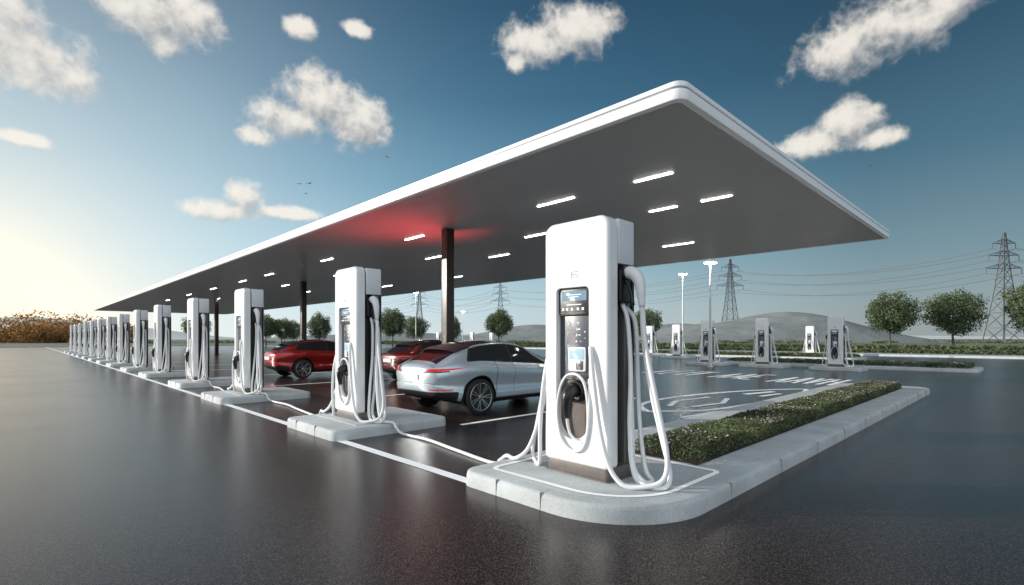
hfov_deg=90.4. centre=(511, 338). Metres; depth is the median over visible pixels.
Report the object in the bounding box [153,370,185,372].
pavement
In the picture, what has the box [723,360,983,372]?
pavement
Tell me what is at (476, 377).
car
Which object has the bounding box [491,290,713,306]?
power line
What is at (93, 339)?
charging station
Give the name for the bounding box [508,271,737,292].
power line
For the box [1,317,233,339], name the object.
hill
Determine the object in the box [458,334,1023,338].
hill
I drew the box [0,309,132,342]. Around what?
shrub belt
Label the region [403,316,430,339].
tree
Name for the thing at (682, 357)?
pavement
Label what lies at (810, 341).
charging station
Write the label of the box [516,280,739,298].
power line
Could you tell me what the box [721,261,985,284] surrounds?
power line
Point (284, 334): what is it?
tree
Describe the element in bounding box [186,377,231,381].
pavement
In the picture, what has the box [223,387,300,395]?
pavement
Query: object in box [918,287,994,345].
tree
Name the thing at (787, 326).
hill
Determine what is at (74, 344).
charging station
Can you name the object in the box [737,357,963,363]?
flower
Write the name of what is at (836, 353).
charging station
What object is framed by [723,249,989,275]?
power line
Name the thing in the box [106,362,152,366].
pavement
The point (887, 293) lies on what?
power line
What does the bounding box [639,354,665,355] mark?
pavement
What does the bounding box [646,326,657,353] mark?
charging station
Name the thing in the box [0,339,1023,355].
ground
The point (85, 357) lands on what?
pavement
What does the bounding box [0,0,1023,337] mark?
sky
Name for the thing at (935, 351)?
hedge
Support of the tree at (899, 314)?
on the ground at (181, 342)
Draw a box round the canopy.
[94,80,888,354]
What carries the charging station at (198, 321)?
on the pavement at (220, 379)
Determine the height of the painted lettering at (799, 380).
0.006 m
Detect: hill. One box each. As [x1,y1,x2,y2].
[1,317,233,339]
[229,331,464,340]
[440,325,545,340]
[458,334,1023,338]
[639,312,949,342]
[659,323,691,328]
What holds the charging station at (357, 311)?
on the pavement at (394, 414)
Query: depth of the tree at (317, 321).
97.23 m
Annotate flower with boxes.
[643,380,897,442]
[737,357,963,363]
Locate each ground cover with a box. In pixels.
[634,349,859,357]
[635,380,901,462]
[727,357,974,368]
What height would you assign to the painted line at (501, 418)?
0.001 m
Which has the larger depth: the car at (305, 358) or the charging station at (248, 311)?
the car at (305, 358)
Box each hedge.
[381,342,1023,355]
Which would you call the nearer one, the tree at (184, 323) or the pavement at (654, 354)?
the pavement at (654, 354)
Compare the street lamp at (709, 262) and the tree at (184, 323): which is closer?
the street lamp at (709, 262)
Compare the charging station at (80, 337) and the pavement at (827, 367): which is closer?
the pavement at (827, 367)
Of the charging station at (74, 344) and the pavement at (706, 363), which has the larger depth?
the charging station at (74, 344)
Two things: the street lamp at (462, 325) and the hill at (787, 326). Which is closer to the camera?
the street lamp at (462, 325)
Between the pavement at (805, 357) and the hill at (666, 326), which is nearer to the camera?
the pavement at (805, 357)
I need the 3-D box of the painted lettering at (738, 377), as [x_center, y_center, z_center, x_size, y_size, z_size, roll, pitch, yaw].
[8.733,1.438,19.348,2.986,0.006,1.545,0,0,-44]
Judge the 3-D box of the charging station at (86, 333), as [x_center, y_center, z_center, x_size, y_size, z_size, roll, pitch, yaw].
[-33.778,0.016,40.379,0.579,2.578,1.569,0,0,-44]
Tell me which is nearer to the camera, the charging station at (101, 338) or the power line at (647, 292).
the charging station at (101, 338)
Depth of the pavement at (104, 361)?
29.41 m
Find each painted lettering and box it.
[642,370,715,374]
[709,374,762,378]
[770,377,849,384]
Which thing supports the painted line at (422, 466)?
on the road
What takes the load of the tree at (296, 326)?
on the ground at (181, 342)
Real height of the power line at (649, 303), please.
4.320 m
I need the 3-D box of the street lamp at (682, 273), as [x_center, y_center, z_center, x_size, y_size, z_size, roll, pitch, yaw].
[13.429,-1.867,39.980,0.720,6.634,0.720,0,0,-44]
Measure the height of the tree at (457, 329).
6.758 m
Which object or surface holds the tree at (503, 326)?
on the ground at (181, 342)
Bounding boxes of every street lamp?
[415,292,418,339]
[461,311,463,340]
[678,272,687,355]
[703,260,717,366]
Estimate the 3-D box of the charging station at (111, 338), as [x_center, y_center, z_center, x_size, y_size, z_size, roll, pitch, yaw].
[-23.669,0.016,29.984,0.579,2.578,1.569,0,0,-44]
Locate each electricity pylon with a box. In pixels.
[411,292,426,328]
[491,284,509,312]
[717,259,743,321]
[982,232,1023,342]
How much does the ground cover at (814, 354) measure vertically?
0.444 m
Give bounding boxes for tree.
[180,317,212,333]
[264,314,281,345]
[271,318,294,342]
[287,320,299,340]
[307,311,331,339]
[381,307,406,345]
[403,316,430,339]
[454,315,461,338]
[483,308,513,340]
[635,308,662,337]
[864,290,923,344]
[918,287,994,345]
[997,281,1023,332]
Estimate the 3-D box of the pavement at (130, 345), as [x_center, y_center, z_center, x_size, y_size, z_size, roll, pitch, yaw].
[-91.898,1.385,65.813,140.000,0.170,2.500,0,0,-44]
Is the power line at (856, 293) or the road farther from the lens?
the power line at (856, 293)
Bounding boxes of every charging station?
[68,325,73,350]
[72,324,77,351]
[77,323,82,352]
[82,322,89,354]
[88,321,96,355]
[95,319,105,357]
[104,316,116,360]
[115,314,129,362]
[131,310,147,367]
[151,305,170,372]
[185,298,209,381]
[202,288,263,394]
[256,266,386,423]
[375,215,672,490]
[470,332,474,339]
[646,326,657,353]
[670,324,685,355]
[697,320,719,361]
[751,318,777,363]
[803,326,819,352]
[822,316,853,366]
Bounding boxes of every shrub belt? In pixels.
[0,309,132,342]
[148,339,1022,343]
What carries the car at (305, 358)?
on the road
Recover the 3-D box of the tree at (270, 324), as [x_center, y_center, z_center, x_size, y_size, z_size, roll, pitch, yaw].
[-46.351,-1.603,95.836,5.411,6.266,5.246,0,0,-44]
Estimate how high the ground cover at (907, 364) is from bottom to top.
0.318 m
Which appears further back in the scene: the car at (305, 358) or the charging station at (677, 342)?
the charging station at (677, 342)
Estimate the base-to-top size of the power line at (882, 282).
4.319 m
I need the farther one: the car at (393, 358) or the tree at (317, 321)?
the tree at (317, 321)
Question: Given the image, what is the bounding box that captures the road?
[0,345,1023,584]
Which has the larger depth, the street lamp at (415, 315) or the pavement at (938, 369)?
the street lamp at (415, 315)
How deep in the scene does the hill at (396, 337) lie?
261.36 m
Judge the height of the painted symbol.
0.012 m
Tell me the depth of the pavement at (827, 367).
22.72 m
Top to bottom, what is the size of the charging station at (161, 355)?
2.578 m
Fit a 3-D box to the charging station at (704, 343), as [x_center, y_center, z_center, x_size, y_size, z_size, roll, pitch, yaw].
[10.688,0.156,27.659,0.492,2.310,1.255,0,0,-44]
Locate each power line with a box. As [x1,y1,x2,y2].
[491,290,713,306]
[495,271,720,292]
[499,280,717,299]
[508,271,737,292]
[510,290,739,306]
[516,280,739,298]
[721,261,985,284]
[721,273,985,295]
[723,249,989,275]
[740,249,1012,275]
[744,261,1015,284]
[748,273,1021,295]
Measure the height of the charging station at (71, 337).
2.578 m
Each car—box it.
[264,339,334,377]
[381,339,440,379]
[396,340,545,414]
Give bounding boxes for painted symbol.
[641,389,807,417]
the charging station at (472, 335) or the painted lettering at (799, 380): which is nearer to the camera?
the painted lettering at (799, 380)
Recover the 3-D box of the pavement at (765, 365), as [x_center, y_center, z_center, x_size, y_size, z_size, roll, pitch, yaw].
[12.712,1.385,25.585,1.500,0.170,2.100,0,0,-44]
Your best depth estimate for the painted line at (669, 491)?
4.60 m
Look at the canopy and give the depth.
14.24 m
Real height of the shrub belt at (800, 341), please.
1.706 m
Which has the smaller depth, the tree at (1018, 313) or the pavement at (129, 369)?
the pavement at (129, 369)
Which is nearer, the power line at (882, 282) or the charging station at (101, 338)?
the charging station at (101, 338)
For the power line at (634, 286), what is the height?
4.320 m
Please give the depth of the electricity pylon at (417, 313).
309.91 m
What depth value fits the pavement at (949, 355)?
39.94 m
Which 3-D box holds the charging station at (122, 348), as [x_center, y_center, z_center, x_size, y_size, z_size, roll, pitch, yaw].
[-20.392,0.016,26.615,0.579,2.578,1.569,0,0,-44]
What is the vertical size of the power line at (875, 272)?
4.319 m
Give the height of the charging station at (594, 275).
2.569 m
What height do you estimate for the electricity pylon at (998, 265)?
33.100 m
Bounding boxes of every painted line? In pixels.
[46,347,465,482]
[460,398,635,424]
[493,454,718,496]
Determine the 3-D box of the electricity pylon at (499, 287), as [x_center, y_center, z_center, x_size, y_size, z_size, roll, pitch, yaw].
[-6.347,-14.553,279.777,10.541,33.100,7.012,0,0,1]
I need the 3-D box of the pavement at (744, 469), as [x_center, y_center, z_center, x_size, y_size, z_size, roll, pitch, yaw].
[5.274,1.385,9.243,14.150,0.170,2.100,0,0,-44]
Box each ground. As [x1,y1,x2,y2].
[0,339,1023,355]
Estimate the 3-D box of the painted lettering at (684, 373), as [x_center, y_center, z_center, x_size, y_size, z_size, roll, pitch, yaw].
[7.123,1.438,21.434,2.942,0.006,2.200,0,0,-44]
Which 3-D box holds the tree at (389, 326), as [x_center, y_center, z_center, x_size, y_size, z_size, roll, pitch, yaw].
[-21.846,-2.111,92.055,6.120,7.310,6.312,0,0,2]
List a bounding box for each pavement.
[0,344,278,347]
[81,356,96,358]
[88,358,105,360]
[96,359,132,363]
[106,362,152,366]
[120,366,174,371]
[138,371,185,377]
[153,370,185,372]
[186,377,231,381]
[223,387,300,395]
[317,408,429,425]
[381,344,1023,358]
[466,383,929,524]
[634,352,865,359]
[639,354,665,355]
[661,355,695,358]
[685,361,732,365]
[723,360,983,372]
[738,363,791,367]
[809,365,868,370]
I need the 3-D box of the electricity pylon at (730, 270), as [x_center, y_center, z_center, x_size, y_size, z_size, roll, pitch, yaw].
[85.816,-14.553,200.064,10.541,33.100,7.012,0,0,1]
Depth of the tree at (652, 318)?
88.74 m
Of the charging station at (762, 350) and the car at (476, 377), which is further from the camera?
the charging station at (762, 350)
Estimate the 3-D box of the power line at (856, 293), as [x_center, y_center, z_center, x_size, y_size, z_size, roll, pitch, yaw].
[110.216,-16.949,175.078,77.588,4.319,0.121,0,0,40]
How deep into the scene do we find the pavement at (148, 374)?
18.92 m
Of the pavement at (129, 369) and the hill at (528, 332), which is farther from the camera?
the hill at (528, 332)

